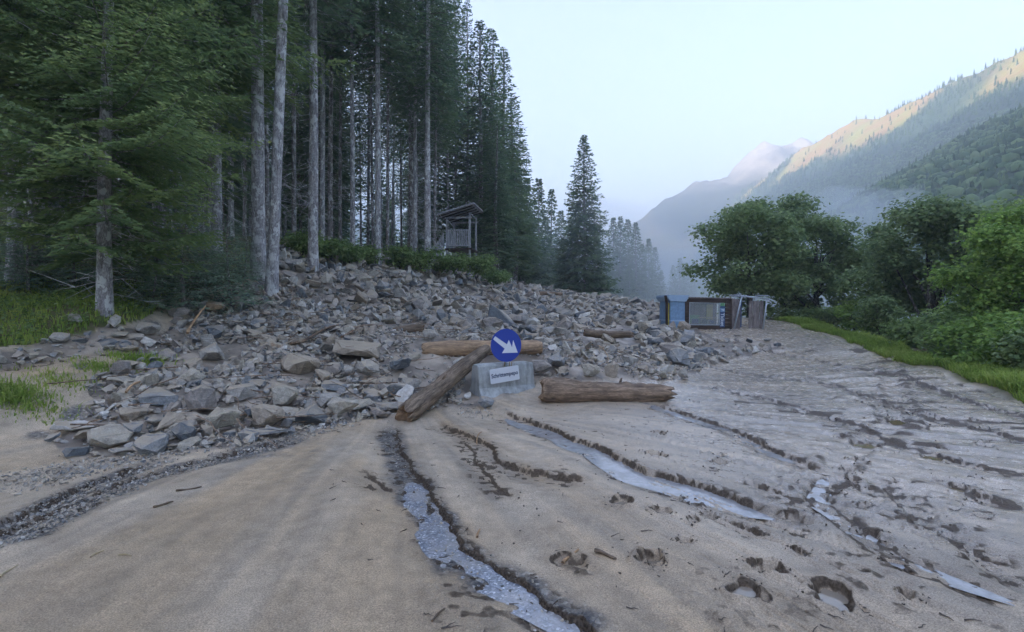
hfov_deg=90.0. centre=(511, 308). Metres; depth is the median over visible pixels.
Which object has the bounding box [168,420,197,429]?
rock
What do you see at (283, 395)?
rock
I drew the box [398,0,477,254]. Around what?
spruce tree
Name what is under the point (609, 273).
spruce tree
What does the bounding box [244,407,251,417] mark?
rock
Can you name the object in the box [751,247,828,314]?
maple tree
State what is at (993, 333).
shrub
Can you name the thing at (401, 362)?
rock
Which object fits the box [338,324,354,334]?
rock
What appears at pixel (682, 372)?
rock
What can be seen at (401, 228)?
spruce tree
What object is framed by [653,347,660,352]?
rock
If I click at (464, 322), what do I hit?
rock
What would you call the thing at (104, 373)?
rock
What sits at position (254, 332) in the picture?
rock
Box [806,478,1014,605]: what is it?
rivulet water
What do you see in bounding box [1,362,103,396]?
grass tuft
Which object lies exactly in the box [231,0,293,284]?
spruce tree
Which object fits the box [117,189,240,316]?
young fir
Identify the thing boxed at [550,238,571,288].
spruce tree
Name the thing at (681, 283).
spruce tree
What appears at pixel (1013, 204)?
maple tree
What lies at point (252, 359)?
rock
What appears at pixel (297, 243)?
shrub
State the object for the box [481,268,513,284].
shrub
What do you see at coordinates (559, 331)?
rock
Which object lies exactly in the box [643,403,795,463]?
rivulet water
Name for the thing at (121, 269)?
young fir
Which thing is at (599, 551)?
stick
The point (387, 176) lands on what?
spruce tree
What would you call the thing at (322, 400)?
rock
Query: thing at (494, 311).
rock
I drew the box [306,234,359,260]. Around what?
shrub
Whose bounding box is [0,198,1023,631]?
ground
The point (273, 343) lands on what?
rock
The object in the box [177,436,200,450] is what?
rock
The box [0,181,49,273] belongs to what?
young fir
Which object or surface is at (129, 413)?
rock
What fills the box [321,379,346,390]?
rock
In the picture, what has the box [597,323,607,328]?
rock
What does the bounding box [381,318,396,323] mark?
rock
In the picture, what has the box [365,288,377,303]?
rock
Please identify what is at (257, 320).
rock
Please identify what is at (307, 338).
stick
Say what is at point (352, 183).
spruce tree
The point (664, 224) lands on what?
distant mountain
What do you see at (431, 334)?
rock
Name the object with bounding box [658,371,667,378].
rock
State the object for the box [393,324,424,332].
log
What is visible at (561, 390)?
log
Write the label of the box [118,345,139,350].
rock
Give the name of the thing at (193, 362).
rock
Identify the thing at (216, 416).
rock
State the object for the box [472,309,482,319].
rock
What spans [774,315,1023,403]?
verge grass
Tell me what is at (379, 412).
rock
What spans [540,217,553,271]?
spruce tree
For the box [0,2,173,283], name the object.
spruce tree
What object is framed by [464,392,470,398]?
rock
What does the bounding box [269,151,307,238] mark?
spruce tree
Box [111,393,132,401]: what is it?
rock
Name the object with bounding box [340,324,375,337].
stick
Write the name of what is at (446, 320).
rock
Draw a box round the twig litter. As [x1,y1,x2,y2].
[329,338,1010,631]
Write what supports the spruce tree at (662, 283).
on the ground at (272, 540)
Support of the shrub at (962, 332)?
on the ground at (272, 540)
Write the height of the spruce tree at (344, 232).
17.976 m
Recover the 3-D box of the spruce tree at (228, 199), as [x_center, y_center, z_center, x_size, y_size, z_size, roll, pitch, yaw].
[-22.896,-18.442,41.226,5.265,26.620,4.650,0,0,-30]
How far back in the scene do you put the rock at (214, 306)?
12.13 m
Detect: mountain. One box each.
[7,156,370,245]
[558,137,813,285]
[677,50,1023,347]
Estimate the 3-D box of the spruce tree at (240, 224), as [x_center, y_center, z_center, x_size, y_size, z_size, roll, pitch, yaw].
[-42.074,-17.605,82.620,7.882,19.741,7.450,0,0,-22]
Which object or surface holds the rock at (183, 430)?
on the ground at (272, 540)
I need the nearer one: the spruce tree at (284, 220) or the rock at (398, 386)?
the rock at (398, 386)
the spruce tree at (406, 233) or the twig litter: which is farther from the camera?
the spruce tree at (406, 233)
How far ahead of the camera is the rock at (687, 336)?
17.69 m
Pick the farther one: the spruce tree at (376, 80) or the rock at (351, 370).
the spruce tree at (376, 80)
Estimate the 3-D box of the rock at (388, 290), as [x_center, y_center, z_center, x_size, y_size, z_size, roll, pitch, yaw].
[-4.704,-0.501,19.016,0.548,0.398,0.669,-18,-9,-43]
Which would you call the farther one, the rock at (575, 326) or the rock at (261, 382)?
the rock at (575, 326)
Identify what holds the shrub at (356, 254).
on the ground at (272, 540)
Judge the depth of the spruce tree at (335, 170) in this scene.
37.85 m
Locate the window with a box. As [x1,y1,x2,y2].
[689,302,719,325]
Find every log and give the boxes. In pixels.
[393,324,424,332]
[395,344,490,421]
[421,340,542,356]
[528,291,562,295]
[538,377,677,402]
[583,328,633,337]
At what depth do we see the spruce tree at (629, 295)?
89.78 m
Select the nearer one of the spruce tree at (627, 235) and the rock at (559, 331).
the rock at (559, 331)
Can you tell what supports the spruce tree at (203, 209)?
on the ground at (272, 540)
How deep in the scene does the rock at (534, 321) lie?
18.98 m
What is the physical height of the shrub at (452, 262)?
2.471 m
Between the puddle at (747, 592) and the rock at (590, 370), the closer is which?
the puddle at (747, 592)
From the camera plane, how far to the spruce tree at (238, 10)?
15.52 m
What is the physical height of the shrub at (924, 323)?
2.279 m
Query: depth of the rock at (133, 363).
8.41 m
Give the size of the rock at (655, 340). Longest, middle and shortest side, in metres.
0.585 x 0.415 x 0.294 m
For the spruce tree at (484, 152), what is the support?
on the ground at (272, 540)
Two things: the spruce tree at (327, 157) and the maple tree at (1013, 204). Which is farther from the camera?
the spruce tree at (327, 157)
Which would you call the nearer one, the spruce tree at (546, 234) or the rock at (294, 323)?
the rock at (294, 323)
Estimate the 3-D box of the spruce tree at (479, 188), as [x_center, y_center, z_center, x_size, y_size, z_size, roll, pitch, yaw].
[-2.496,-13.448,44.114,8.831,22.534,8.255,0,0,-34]
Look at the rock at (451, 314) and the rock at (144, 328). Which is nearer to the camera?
the rock at (144, 328)
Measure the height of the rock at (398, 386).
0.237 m
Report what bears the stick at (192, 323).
on the ground at (272, 540)
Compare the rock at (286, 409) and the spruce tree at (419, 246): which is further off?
the spruce tree at (419, 246)
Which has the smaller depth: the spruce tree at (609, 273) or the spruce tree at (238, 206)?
the spruce tree at (238, 206)
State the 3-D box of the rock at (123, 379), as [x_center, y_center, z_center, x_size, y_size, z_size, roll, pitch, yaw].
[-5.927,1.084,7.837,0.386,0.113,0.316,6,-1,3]
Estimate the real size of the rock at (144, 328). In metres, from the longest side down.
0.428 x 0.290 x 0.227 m
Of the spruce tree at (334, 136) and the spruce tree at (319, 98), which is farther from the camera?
the spruce tree at (334, 136)
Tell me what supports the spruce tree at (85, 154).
on the ground at (272, 540)
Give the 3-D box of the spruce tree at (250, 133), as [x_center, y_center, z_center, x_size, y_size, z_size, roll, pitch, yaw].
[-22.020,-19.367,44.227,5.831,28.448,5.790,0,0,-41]
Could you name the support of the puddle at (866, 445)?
on the ground at (272, 540)
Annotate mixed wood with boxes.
[665,106,1023,299]
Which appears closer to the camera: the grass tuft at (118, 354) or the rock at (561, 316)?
the grass tuft at (118, 354)
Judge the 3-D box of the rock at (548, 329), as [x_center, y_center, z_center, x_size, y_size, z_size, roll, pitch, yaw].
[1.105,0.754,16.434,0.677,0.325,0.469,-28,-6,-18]
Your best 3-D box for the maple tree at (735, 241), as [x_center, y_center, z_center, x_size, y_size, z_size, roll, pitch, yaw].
[13.623,-2.449,29.248,7.242,8.108,7.648,0,0,-20]
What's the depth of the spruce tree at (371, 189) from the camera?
33.96 m
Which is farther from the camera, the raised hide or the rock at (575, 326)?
the raised hide
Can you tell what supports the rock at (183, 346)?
on the ground at (272, 540)
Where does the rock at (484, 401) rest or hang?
on the ground at (272, 540)
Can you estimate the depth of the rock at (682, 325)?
21.13 m
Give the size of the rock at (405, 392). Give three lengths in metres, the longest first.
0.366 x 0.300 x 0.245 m
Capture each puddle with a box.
[731,587,755,597]
[818,589,848,610]
[854,444,875,447]
[887,420,906,424]
[923,455,942,460]
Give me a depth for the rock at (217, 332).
10.73 m
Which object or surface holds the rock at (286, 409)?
on the ground at (272, 540)
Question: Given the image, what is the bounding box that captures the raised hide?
[433,202,482,274]
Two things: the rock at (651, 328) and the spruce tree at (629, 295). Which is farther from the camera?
the spruce tree at (629, 295)
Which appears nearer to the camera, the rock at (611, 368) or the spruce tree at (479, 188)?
the rock at (611, 368)
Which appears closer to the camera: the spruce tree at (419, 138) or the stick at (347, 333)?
the stick at (347, 333)
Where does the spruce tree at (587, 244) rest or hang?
on the ground at (272, 540)
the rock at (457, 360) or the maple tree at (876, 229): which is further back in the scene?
the maple tree at (876, 229)
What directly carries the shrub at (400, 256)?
on the ground at (272, 540)
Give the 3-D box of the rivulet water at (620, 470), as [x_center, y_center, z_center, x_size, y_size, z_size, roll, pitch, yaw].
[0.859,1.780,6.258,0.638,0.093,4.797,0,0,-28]
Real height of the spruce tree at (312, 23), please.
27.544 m
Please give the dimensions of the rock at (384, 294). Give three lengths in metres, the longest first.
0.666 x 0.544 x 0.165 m
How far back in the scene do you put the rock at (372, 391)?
8.85 m
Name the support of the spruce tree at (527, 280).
on the ground at (272, 540)
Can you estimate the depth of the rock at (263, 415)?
7.14 m
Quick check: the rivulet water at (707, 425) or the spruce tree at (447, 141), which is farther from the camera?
the spruce tree at (447, 141)
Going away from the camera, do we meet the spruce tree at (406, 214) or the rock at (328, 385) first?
the rock at (328, 385)
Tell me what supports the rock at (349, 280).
on the ground at (272, 540)
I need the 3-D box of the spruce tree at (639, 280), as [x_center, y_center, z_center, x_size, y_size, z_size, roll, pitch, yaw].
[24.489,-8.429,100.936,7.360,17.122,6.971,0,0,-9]
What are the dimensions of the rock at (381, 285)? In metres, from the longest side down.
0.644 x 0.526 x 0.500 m
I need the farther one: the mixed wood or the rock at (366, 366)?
the mixed wood
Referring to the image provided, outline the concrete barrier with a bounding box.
[469,361,534,397]
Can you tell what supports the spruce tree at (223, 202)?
on the ground at (272, 540)
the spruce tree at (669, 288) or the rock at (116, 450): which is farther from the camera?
the spruce tree at (669, 288)
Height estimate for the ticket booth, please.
1.703 m
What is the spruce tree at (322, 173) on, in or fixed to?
on the ground at (272, 540)
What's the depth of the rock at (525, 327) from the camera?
16.91 m
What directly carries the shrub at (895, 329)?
on the ground at (272, 540)
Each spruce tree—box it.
[0,0,91,150]
[0,0,191,275]
[0,0,270,316]
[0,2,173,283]
[0,109,90,205]
[4,142,33,220]
[8,0,308,266]
[54,117,145,201]
[55,108,170,214]
[73,113,88,200]
[89,1,292,241]
[117,0,358,252]
[183,87,250,232]
[189,154,222,232]
[193,205,247,233]
[196,120,225,232]
[206,145,248,226]
[221,107,227,231]
[225,0,328,244]
[225,3,249,237]
[226,85,246,232]
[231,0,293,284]
[234,71,284,216]
[234,79,288,162]
[236,187,247,234]
[237,85,250,235]
[247,0,375,277]
[247,50,346,235]
[247,123,250,235]
[251,0,305,296]
[268,18,308,239]
[269,34,369,235]
[269,89,299,239]
[269,107,296,235]
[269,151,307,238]
[272,1,357,237]
[274,0,371,240]
[283,1,307,235]
[290,0,381,240]
[298,90,366,237]
[299,77,349,237]
[317,0,406,245]
[317,0,429,265]
[326,82,346,236]
[326,102,359,233]
[326,192,357,243]
[333,19,364,239]
[342,54,374,245]
[343,0,407,248]
[343,51,398,245]
[347,13,391,247]
[355,159,399,251]
[365,0,422,254]
[366,0,457,250]
[368,0,457,250]
[380,82,408,246]
[381,29,453,253]
[382,0,482,272]
[382,105,405,245]
[382,195,399,249]
[385,23,408,246]
[390,9,457,251]
[390,108,422,241]
[390,133,424,246]
[395,152,424,242]
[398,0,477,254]
[398,0,477,263]
[398,212,407,241]
[399,149,445,261]
[403,208,420,249]
[430,0,484,269]
[431,0,475,253]
[431,20,527,271]
[452,0,487,261]
[452,28,541,265]
[460,78,508,264]
[471,119,525,273]
[483,47,546,269]
[499,163,538,280]
[500,95,548,278]
[518,179,551,285]
[518,249,537,284]
[530,178,560,287]
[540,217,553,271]
[541,189,565,286]
[548,135,623,294]
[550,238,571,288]
[552,210,569,273]
[590,239,615,292]
[602,250,618,294]
[604,218,624,286]
[610,216,636,296]
[619,219,640,289]
[620,265,641,299]
[626,222,652,301]
[638,244,655,299]
[640,238,659,301]
[645,247,666,301]
[657,270,666,294]
[665,265,680,294]
[672,258,690,294]
[681,263,694,296]
[689,280,699,296]
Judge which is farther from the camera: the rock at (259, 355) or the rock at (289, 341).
the rock at (289, 341)
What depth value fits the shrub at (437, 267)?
29.51 m
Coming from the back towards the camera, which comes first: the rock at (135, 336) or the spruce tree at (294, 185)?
the spruce tree at (294, 185)
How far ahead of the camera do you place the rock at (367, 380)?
9.35 m
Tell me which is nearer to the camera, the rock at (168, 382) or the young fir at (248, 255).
the rock at (168, 382)
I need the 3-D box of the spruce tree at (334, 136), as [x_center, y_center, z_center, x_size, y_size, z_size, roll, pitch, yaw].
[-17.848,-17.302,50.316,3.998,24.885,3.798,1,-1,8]
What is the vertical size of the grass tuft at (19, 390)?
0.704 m
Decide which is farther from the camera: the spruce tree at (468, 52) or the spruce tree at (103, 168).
the spruce tree at (468, 52)
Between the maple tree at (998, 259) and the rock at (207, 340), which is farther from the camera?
the maple tree at (998, 259)
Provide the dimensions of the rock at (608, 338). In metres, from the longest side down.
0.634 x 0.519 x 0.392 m
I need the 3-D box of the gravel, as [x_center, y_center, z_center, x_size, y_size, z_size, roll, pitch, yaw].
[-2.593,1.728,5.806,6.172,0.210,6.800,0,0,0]
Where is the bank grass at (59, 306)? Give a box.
[0,233,247,345]
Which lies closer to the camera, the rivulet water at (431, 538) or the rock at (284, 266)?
the rivulet water at (431, 538)
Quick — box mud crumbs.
[0,351,1014,619]
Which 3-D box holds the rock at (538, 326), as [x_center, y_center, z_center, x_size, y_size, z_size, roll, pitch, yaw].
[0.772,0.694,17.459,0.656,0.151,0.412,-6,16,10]
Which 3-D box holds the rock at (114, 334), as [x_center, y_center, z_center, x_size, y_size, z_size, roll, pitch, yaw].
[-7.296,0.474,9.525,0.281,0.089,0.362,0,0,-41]
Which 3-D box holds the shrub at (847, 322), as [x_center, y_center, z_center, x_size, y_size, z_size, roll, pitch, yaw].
[16.221,0.606,24.051,2.982,2.404,2.667,0,0,0]
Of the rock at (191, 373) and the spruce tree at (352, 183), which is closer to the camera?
the rock at (191, 373)
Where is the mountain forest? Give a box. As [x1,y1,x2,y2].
[652,46,1023,294]
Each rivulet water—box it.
[402,482,579,631]
[505,419,773,519]
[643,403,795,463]
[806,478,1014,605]
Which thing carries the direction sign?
attached to the concrete barrier
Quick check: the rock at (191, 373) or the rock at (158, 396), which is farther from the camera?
the rock at (191, 373)
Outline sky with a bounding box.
[268,0,1023,259]
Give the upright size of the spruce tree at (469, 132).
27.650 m
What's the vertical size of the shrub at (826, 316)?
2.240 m
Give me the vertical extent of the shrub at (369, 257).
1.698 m
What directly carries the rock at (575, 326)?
on the ground at (272, 540)
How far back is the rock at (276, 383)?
8.60 m
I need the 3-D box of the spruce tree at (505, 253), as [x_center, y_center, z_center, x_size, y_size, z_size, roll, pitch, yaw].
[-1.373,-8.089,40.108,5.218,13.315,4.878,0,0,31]
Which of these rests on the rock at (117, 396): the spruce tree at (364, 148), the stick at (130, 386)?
the stick at (130, 386)
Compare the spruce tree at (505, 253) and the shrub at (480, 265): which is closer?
the shrub at (480, 265)
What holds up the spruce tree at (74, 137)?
on the ground at (272, 540)
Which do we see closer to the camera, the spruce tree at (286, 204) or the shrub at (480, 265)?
the shrub at (480, 265)
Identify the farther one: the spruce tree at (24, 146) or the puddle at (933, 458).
the spruce tree at (24, 146)
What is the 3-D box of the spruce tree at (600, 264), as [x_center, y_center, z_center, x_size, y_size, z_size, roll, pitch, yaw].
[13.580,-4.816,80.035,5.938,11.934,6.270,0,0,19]
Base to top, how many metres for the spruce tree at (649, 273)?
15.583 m
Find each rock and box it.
[48,332,70,342]
[49,420,94,430]
[62,446,93,456]
[67,313,82,321]
[74,430,88,438]
[87,423,133,447]
[94,371,112,375]
[95,338,117,346]
[102,345,115,349]
[106,375,134,382]
[108,447,133,453]
[109,360,131,374]
[111,331,128,336]
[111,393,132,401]
[118,339,131,344]
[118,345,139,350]
[118,407,147,421]
[123,333,144,340]
[123,421,143,434]
[124,360,139,365]
[133,373,158,389]
[133,432,169,455]
[134,321,160,334]
[138,387,178,405]
[146,416,162,425]
[153,411,186,433]
[158,350,176,360]
[162,378,175,384]
[167,307,189,316]
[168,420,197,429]
[170,420,196,440]
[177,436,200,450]
[179,411,205,423]
[180,344,190,349]
[180,367,205,380]
[184,379,203,386]
[184,384,216,409]
[186,357,202,368]
[198,334,214,346]
[198,342,224,360]
[205,406,240,428]
[206,302,225,312]
[206,325,223,337]
[213,364,225,375]
[216,392,221,401]
[226,383,257,400]
[237,428,258,440]
[240,379,267,387]
[244,357,257,363]
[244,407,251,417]
[248,328,261,336]
[250,318,265,326]
[251,404,284,426]
[252,372,268,378]
[254,427,292,435]
[256,353,264,362]
[259,334,276,341]
[265,341,280,347]
[271,381,290,386]
[272,385,298,405]
[279,263,289,269]
[279,353,319,374]
[281,406,299,413]
[282,270,296,277]
[284,258,296,265]
[285,339,300,344]
[286,320,297,327]
[295,404,327,423]
[302,279,320,287]
[307,387,323,390]
[315,369,332,380]
[316,393,339,406]
[319,273,332,284]
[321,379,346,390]
[322,362,341,374]
[327,397,358,415]
[333,340,380,358]
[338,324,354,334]
[339,372,349,376]
[343,276,356,284]
[343,366,354,375]
[352,398,373,410]
[354,291,367,303]
[355,273,370,282]
[355,359,378,375]
[358,378,376,383]
[363,393,378,401]
[364,388,382,398]
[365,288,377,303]
[368,406,389,417]
[373,402,396,409]
[374,280,388,293]
[375,377,390,384]
[377,307,388,314]
[378,288,390,297]
[378,292,391,297]
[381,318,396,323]
[387,381,405,395]
[390,356,411,368]
[394,384,413,401]
[401,378,421,389]
[409,297,422,309]
[421,295,427,302]
[423,329,437,340]
[432,306,440,313]
[442,318,448,323]
[448,313,464,319]
[449,316,461,325]
[453,356,464,363]
[458,308,471,314]
[458,319,472,327]
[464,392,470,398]
[465,316,476,321]
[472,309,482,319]
[478,396,493,407]
[481,317,502,327]
[488,304,516,328]
[508,314,524,322]
[518,325,534,331]
[526,317,539,324]
[531,325,543,329]
[532,359,550,373]
[541,326,553,334]
[541,338,553,345]
[547,352,564,366]
[553,327,570,338]
[555,317,572,329]
[559,314,571,321]
[571,322,587,329]
[582,363,600,376]
[596,349,613,356]
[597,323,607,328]
[601,334,615,343]
[603,343,615,347]
[604,361,618,377]
[622,355,638,365]
[634,332,646,339]
[634,365,648,372]
[638,321,653,333]
[646,326,659,334]
[646,337,663,344]
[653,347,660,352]
[657,332,671,341]
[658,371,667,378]
[659,342,676,353]
[660,364,673,372]
[666,347,689,365]
[677,321,690,330]
[677,368,688,377]
[678,335,695,347]
[680,329,694,343]
[695,347,713,352]
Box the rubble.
[0,239,783,454]
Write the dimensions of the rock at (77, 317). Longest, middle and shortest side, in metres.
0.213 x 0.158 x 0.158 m
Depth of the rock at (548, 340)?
12.31 m
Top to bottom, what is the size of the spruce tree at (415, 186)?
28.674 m
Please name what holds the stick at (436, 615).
on the ground at (272, 540)
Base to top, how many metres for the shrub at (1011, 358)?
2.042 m
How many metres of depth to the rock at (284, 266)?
16.63 m
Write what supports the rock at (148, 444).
on the ground at (272, 540)
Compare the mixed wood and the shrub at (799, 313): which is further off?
the mixed wood
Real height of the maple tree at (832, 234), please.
9.989 m
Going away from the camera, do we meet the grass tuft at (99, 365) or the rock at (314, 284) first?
the grass tuft at (99, 365)
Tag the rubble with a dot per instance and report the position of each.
(634, 307)
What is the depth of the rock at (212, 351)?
9.06 m
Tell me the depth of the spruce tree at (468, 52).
43.97 m
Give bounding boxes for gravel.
[0,403,595,630]
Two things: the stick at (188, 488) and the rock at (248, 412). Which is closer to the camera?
the stick at (188, 488)
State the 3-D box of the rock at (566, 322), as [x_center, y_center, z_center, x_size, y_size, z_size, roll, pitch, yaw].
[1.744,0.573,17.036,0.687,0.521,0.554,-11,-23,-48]
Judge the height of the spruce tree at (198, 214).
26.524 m
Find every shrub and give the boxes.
[280,229,337,257]
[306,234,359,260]
[338,240,368,263]
[356,244,384,264]
[381,244,420,269]
[404,245,447,271]
[431,262,449,271]
[433,249,477,279]
[456,252,499,283]
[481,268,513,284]
[774,305,831,321]
[802,304,855,328]
[821,297,891,332]
[843,292,917,338]
[876,312,929,348]
[894,304,980,354]
[923,303,1023,359]
[937,306,1023,365]
[980,317,1023,369]
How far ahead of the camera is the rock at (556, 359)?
10.89 m
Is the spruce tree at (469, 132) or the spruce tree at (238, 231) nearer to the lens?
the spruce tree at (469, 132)
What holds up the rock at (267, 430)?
on the ground at (272, 540)
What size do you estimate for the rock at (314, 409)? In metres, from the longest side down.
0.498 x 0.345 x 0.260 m
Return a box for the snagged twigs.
[47,268,735,448]
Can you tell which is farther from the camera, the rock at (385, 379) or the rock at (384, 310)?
the rock at (384, 310)
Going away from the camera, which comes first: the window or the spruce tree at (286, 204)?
the window
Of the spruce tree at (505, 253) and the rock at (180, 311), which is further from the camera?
the spruce tree at (505, 253)
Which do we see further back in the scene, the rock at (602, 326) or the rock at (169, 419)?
the rock at (602, 326)
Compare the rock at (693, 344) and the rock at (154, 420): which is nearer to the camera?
the rock at (154, 420)
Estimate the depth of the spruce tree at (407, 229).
60.71 m
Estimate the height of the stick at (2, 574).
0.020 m
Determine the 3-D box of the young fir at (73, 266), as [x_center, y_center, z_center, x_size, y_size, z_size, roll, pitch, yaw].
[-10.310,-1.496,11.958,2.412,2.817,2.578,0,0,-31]
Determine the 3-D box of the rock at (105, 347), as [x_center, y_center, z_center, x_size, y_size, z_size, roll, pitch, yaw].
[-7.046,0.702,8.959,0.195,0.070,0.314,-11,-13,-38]
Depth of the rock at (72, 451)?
5.96 m
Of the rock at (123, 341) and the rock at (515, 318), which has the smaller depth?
the rock at (123, 341)
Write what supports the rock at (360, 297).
on the ground at (272, 540)
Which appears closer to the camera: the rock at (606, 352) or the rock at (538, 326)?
the rock at (606, 352)
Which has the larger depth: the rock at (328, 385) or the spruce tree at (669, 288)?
the spruce tree at (669, 288)
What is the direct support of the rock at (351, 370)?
on the ground at (272, 540)
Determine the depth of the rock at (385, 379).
9.37 m
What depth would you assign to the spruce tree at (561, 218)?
81.80 m
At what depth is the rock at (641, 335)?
17.36 m
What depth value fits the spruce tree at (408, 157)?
39.94 m
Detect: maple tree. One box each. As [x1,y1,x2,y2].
[672,195,821,319]
[750,190,872,321]
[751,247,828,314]
[831,189,1006,348]
[855,221,936,334]
[916,199,1023,340]
[940,193,1023,313]
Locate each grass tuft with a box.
[0,372,82,414]
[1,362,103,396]
[1,392,93,425]
[40,354,147,375]
[96,348,182,365]
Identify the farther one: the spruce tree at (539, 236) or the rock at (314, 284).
the spruce tree at (539, 236)
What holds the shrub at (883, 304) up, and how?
on the ground at (272, 540)
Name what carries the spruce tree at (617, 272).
on the ground at (272, 540)
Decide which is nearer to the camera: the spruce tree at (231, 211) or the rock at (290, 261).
the rock at (290, 261)
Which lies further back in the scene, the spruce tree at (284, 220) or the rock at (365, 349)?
the spruce tree at (284, 220)
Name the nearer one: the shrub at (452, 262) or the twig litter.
the twig litter
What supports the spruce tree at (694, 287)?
on the ground at (272, 540)
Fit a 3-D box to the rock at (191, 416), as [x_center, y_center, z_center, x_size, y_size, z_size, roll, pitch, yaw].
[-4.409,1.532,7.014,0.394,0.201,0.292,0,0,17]
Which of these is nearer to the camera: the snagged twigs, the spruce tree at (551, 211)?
the snagged twigs
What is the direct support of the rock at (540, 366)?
on the ground at (272, 540)
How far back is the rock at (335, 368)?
9.43 m
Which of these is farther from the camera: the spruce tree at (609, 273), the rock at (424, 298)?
the spruce tree at (609, 273)
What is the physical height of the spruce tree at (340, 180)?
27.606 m
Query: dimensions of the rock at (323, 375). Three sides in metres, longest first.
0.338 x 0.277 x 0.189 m
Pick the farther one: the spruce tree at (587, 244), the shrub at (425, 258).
the spruce tree at (587, 244)
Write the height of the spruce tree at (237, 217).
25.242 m
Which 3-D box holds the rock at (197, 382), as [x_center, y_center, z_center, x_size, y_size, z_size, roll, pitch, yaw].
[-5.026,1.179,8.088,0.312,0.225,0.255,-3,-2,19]
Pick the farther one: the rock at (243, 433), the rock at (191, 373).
the rock at (191, 373)
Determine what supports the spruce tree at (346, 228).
on the ground at (272, 540)
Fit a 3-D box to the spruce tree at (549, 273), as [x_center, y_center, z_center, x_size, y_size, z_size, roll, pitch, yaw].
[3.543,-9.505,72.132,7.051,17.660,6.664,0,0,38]
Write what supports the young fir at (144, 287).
on the ground at (272, 540)
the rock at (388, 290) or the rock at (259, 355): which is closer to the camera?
the rock at (259, 355)
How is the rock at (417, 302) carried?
on the ground at (272, 540)
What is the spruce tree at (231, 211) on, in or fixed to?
on the ground at (272, 540)
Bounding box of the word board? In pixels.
[489,365,519,383]
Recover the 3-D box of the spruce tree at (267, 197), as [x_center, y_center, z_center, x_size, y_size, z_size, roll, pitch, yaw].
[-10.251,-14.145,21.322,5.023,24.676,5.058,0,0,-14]
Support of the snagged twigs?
on the ground at (272, 540)
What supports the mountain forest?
on the wooded mountain at (857, 138)
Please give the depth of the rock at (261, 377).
8.72 m
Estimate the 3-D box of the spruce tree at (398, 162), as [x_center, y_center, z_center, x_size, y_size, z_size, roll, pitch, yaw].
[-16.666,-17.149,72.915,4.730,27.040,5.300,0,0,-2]
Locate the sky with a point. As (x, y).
(667, 96)
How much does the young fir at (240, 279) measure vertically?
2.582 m
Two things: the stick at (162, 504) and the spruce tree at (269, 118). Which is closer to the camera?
the stick at (162, 504)
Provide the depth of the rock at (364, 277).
20.52 m
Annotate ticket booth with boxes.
[656,294,768,329]
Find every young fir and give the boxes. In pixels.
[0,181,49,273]
[0,190,129,291]
[0,208,84,293]
[71,191,178,283]
[114,235,197,312]
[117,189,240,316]
[162,223,243,289]
[177,218,276,307]
[226,232,265,282]
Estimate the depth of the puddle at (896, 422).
7.88 m
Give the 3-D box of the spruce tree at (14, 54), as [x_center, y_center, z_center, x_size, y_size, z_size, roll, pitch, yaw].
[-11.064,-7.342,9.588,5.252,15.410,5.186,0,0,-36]
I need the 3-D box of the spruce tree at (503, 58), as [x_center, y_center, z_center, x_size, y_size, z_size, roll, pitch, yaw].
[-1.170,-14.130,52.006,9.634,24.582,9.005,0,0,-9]
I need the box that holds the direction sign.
[491,329,520,365]
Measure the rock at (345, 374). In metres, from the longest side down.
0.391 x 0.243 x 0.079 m
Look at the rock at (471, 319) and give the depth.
16.73 m
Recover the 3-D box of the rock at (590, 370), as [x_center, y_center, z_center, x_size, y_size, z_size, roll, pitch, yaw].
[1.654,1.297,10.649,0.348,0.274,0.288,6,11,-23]
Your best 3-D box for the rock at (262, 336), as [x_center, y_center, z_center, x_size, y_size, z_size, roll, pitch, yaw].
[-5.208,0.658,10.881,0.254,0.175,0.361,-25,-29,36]
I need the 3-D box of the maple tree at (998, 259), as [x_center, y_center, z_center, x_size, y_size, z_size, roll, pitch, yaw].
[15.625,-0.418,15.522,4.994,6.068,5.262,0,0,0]
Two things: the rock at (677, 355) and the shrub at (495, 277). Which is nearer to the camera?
the rock at (677, 355)
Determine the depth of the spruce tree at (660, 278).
115.54 m
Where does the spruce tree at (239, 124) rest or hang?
on the ground at (272, 540)
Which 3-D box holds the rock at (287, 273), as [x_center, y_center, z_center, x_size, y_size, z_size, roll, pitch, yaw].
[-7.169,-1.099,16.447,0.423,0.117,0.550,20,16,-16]
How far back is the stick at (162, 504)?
4.39 m
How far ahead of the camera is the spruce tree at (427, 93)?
28.84 m
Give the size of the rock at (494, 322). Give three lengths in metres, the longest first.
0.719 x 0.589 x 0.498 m
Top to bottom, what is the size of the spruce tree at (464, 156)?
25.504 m
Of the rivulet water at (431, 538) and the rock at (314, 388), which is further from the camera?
the rock at (314, 388)
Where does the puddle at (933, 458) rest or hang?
on the ground at (272, 540)
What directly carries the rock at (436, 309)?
on the ground at (272, 540)
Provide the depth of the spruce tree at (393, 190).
49.93 m
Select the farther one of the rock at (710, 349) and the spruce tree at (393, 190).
the spruce tree at (393, 190)
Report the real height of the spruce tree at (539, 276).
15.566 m
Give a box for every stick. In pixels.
[0,565,17,577]
[125,381,140,392]
[153,501,172,507]
[176,486,201,490]
[186,305,205,333]
[289,324,338,344]
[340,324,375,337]
[431,608,444,621]
[561,549,578,562]
[594,548,616,559]
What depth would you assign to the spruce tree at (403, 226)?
117.77 m
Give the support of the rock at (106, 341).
on the ground at (272, 540)
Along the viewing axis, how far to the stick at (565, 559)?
3.50 m
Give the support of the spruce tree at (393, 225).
on the ground at (272, 540)

